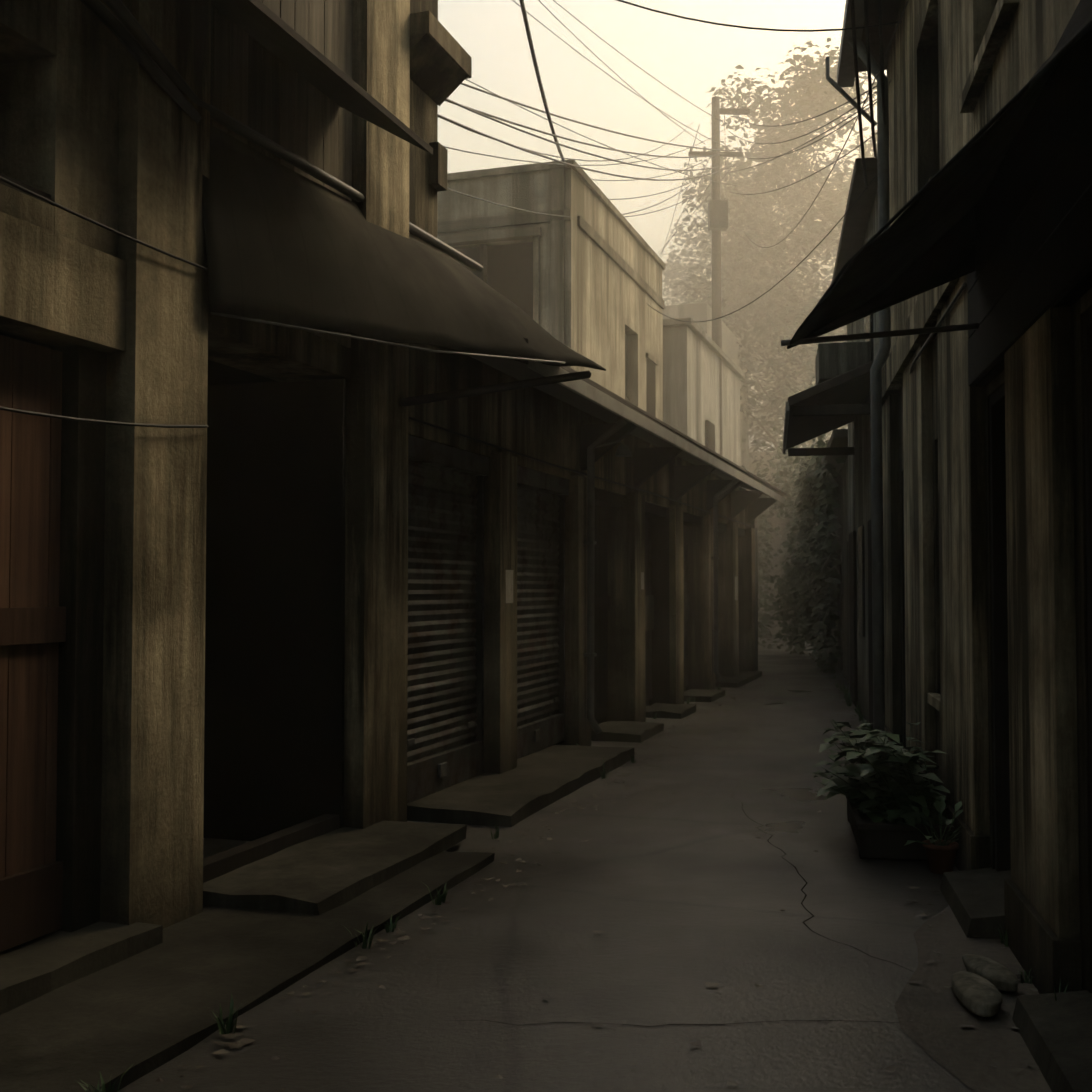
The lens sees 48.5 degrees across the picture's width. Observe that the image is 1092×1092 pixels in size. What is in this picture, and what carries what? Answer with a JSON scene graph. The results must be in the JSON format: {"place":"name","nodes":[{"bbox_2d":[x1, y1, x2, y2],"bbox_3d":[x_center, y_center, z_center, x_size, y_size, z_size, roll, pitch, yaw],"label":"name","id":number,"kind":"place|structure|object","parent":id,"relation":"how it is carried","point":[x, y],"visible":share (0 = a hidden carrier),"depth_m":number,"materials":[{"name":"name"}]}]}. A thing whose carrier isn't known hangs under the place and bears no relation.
{"place":"outdoors","nodes":[
{"label":"outdoors","id":0,"kind":"place"},
{"bbox_2d":[0,671,761,1091],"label":"pavement","id":1,"kind":"structure","parent":0,"point":[324,933],"depth_m":5.25,"materials":[{"name":"concrete"}]},
{"bbox_2d":[118,638,972,1091],"bbox_3d":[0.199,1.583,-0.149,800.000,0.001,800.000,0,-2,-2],"label":"ground","id":2,"kind":"structure","parent":0,"point":[534,968],"depth_m":5.20,"materials":[{"name":"concrete"}]},
{"bbox_2d":[0,0,471,951],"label":"building","id":3,"kind":"structure","parent":2,"relation":"on","point":[50,882],"depth_m":5.65,"materials":[{"name":"black wood"}]},
{"bbox_2d":[81,0,605,406],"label":"awning","id":4,"kind":"object","parent":3,"relation":"attached to","point":[350,230],"visible":0.92,"depth_m":6.74,"materials":[{"name":"black fabric"}]},
{"bbox_2d":[437,160,665,420],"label":"building","id":5,"kind":"structure","parent":2,"relation":"on","point":[576,202],"depth_m":17.64,"materials":[{"name":"beige concrete"}]},
{"bbox_2d":[77,676,1067,1091],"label":"weed tufts","id":6,"kind":"object","parent":2,"relation":"on","point":[443,898],"visible":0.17,"depth_m":5.33,"materials":[{"name":"green plant"}]},
{"bbox_2d":[407,337,786,802],"bbox_3d":[-1.098,-0.217,16.136,6.760,4.678,15.300,-1,-2,18],"label":"row of shops","id":7,"kind":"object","parent":2,"relation":"on","point":[425,670],"visible":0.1,"depth_m":11.09,"materials":[{"name":"black wood"}]},
{"bbox_2d":[408,416,750,733],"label":"row fittings","id":8,"kind":"object","parent":7,"relation":"attached to","point":[590,541],"depth_m":11.90,"materials":[{"name":"metal"}]},
{"bbox_2d":[155,673,1038,1091],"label":"ground litter","id":9,"kind":"object","parent":2,"relation":"on","point":[353,969],"visible":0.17,"depth_m":5.14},
{"bbox_2d":[452,792,910,1026],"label":"road cracks","id":10,"kind":"object","parent":2,"relation":"on","point":[744,1022],"visible":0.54,"depth_m":4.43,"materials":[{"name":"black"}]},
{"bbox_2d":[663,303,748,489],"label":"building","id":11,"kind":"structure","parent":2,"relation":"on","point":[679,348],"depth_m":24.91,"materials":[{"name":"concrete"}]},
{"bbox_2d":[688,96,749,455],"bbox_3d":[3.835,-3.734,26.573,1.350,12.400,0.490,0,-2,-2],"label":"utility pole","id":12,"kind":"object","parent":2,"relation":"on","point":[718,251],"depth_m":26.67,"materials":[{"name":"brown wood"}]},
{"bbox_2d":[0,0,907,427],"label":"overhead wires","id":13,"kind":"object","parent":12,"relation":"attached to","point":[852,28],"visible":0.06,"depth_m":12.45,"materials":[{"name":"black rubber"}]},
{"bbox_2d":[670,198,830,448],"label":"tree","id":14,"kind":"object","parent":2,"relation":"on","point":[798,290],"depth_m":52.06,"materials":[{"name":"green plant"}]},
{"bbox_2d":[750,518,757,670],"bbox_3d":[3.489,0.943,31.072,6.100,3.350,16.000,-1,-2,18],"label":"pillar","id":15,"kind":"structure","parent":2,"relation":"on","point":[756,587],"depth_m":22.65,"materials":[{"name":"concrete"}]},
{"bbox_2d":[662,150,846,454],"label":"tree","id":16,"kind":"object","parent":2,"relation":"on","point":[688,266],"depth_m":44.49,"materials":[{"name":"green plant"}]},
{"bbox_2d":[673,38,876,633],"bbox_3d":[7.861,-5.945,37.022,8.507,17.530,8.865,0,-2,-2],"label":"tree","id":17,"kind":"object","parent":2,"relation":"on","point":[799,131],"depth_m":35.50,"materials":[{"name":"green plant"}]},
{"bbox_2d":[749,452,802,637],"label":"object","id":18,"kind":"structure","parent":2,"relation":"on","point":[776,559],"depth_m":37.18,"materials":[{"name":"plant"}]},
{"bbox_2d":[740,376,844,674],"bbox_3d":[5.454,-1.429,27.799,5.350,8.024,16.187,0,-2,-12],"label":"ivy shrub","id":19,"kind":"object","parent":2,"relation":"on","point":[819,532],"depth_m":24.23,"materials":[{"name":"green plant"}]},
{"bbox_2d":[809,232,839,293],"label":"tree","id":20,"kind":"object","parent":2,"relation":"on","point":[829,265],"depth_m":42.96,"materials":[{"name":"green plant"}]},
{"bbox_2d":[783,157,888,727],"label":"building","id":21,"kind":"structure","parent":2,"relation":"on","point":[859,527],"depth_m":14.09,"materials":[{"name":"wood"}]},
{"bbox_2d":[846,792,954,860],"bbox_3d":[2.191,1.733,7.615,0.552,0.215,1.340,0,-2,11],"label":"planter box","id":22,"kind":"object","parent":2,"relation":"on","point":[861,821],"visible":0.46,"depth_m":6.99,"materials":[{"name":"brown wood"}]},
{"bbox_2d":[811,719,949,826],"bbox_3d":[2.098,1.416,7.565,0.874,0.639,1.609,0,-2,11],"label":"planter plant","id":23,"kind":"object","parent":22,"relation":"on","point":[871,797],"visible":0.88,"depth_m":7.24,"materials":[{"name":"green plant"}]},
{"bbox_2d":[881,747,962,873],"bbox_3d":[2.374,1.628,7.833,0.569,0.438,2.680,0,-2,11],"label":"potted plant","id":24,"kind":"object","parent":2,"relation":"on","point":[941,864],"visible":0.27,"depth_m":6.71,"materials":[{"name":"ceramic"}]},
{"bbox_2d":[825,0,1091,1091],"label":"building","id":25,"kind":"structure","parent":2,"relation":"on","point":[1041,194],"depth_m":5.75,"materials":[{"name":"black wood"}]},
{"bbox_2d":[781,0,1091,348],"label":"awning","id":26,"kind":"object","parent":25,"relation":"attached to","point":[923,246],"visible":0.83,"depth_m":5.55,"materials":[{"name":"fabric"}]},
{"bbox_2d":[894,906,1051,1091],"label":"dirt patch","id":27,"kind":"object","parent":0,"point":[981,1034],"depth_m":4.42,"materials":[{"name":"brown soil"}]},
{"bbox_2d":[952,971,1001,1016],"bbox_3d":[1.630,1.692,4.590,0.149,0.086,0.389,0,-2,4],"label":"rock","id":28,"kind":"object","parent":27,"relation":"on","point":[982,1007],"visible":1,"depth_m":4.50,"materials":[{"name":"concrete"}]},
{"bbox_2d":[962,954,1017,991],"bbox_3d":[1.771,1.703,4.843,0.138,0.080,0.354,0,-2,-7],"label":"flat stone","id":29,"kind":"object","parent":27,"relation":"on","point":[994,971],"visible":0.9,"depth_m":4.77,"materials":[{"name":"stone"}]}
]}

